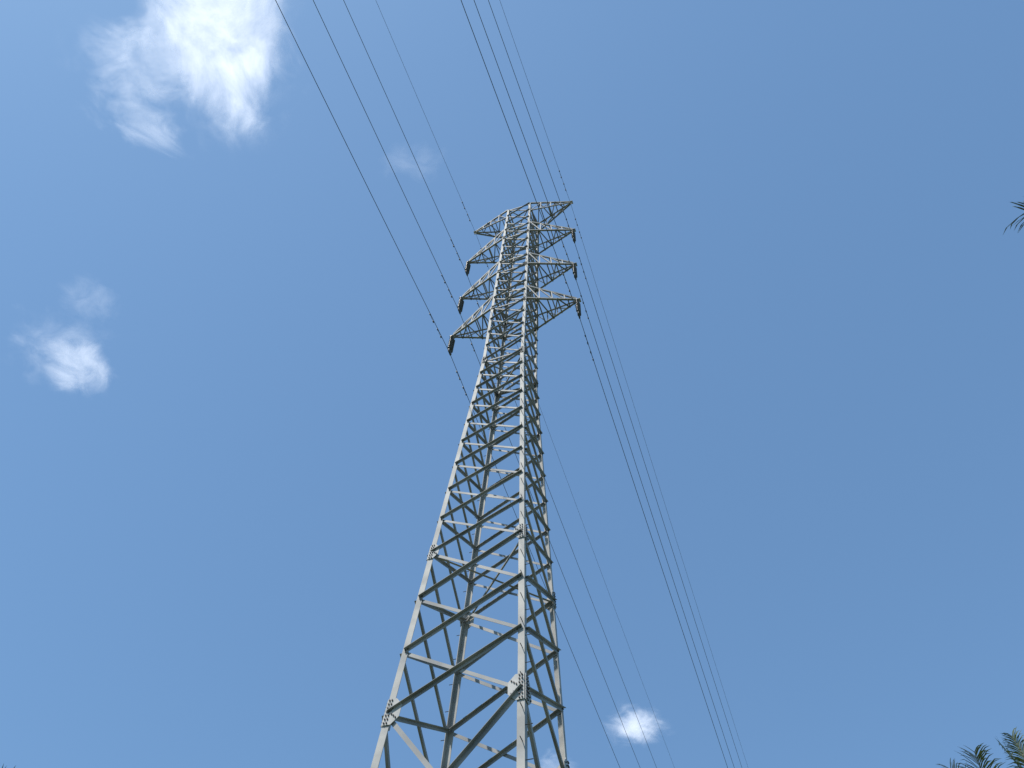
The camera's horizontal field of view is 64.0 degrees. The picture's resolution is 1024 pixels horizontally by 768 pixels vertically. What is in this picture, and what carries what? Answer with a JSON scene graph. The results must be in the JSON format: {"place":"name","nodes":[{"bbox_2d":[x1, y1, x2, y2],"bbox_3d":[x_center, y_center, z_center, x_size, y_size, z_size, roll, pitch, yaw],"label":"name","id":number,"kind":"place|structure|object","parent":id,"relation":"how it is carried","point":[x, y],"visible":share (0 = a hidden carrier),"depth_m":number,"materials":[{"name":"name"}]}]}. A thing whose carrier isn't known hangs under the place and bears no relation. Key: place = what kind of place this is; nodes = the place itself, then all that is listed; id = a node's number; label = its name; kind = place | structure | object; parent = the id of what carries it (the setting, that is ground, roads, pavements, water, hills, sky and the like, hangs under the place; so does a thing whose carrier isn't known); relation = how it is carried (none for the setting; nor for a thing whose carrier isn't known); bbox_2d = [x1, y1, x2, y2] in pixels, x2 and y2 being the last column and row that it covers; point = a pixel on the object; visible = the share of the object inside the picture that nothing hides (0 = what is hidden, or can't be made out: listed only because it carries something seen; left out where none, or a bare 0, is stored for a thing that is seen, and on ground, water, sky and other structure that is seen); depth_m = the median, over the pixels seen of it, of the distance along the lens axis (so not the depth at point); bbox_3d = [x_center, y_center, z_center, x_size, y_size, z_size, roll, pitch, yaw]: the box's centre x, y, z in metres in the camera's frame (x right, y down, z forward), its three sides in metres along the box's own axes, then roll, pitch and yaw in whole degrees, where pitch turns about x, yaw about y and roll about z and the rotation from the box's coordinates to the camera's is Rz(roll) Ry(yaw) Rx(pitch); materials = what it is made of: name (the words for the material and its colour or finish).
{"place":"outdoors","nodes":[
{"label":"outdoors","id":0,"kind":"place"},
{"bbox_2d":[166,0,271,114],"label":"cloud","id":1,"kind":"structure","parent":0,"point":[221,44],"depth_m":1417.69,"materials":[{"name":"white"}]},
{"bbox_2d":[0,0,1023,767],"label":"sky","id":2,"kind":"structure","parent":0,"point":[234,411],"materials":[{"name":"blue"}]},
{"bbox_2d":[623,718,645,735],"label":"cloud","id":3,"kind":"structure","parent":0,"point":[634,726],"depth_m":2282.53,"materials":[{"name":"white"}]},
{"bbox_3d":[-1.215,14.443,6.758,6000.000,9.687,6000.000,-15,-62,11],"label":"ground","id":4,"kind":"structure","parent":0,"visible":0},
{"bbox_2d":[371,170,593,767],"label":"transmission tower","id":5,"kind":"structure","parent":4,"relation":"on","point":[519,689],"depth_m":23.61,"materials":[{"name":"metal"}]},
{"bbox_2d":[275,0,619,766],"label":"power line","id":6,"kind":"object","parent":5,"relation":"attached to","point":[431,316],"visible":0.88,"depth_m":33.55,"materials":[{"name":"metal"}]},
{"bbox_2d":[313,0,639,766],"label":"power line","id":7,"kind":"object","parent":5,"relation":"attached to","point":[471,342],"visible":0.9,"depth_m":37.78,"materials":[{"name":"metal"}]},
{"bbox_2d":[343,0,656,767],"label":"power line","id":8,"kind":"object","parent":5,"relation":"attached to","point":[491,339],"visible":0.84,"depth_m":43.21,"materials":[{"name":"metal"}]},
{"bbox_2d":[376,1,674,767],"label":"power line","id":9,"kind":"object","parent":5,"relation":"attached to","point":[525,368],"visible":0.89,"depth_m":53.44,"materials":[{"name":"metal"}]},
{"bbox_2d":[461,0,727,767],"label":"power line","id":10,"kind":"object","parent":5,"relation":"attached to","point":[591,353],"visible":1,"depth_m":35.03,"materials":[{"name":"metal"}]},
{"bbox_2d":[474,1,733,765],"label":"power line","id":11,"kind":"object","parent":5,"relation":"attached to","point":[600,355],"visible":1,"depth_m":39.64,"materials":[{"name":"metal"}]},
{"bbox_2d":[488,0,741,766],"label":"power line","id":12,"kind":"object","parent":5,"relation":"attached to","point":[610,355],"visible":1,"depth_m":44.71,"materials":[{"name":"metal"}]},
{"bbox_2d":[500,2,746,762],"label":"power line","id":13,"kind":"object","parent":5,"relation":"attached to","point":[618,356],"visible":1,"depth_m":51.29,"materials":[{"name":"metal"}]},
{"bbox_2d":[940,743,1006,767],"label":"palm tree","id":14,"kind":"object","parent":4,"relation":"on","point":[981,755],"visible":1,"depth_m":21.91,"materials":[{"name":"green plant"}]},
{"bbox_2d":[995,727,1023,767],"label":"palm tree","id":15,"kind":"object","parent":4,"relation":"on","point":[1017,743],"visible":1,"depth_m":25.90,"materials":[{"name":"green plant"}]},
{"bbox_2d":[1003,196,1023,233],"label":"palm tree","id":16,"kind":"object","parent":4,"relation":"on","point":[1019,216],"visible":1,"depth_m":11.03,"materials":[{"name":"green plant"}]}
]}

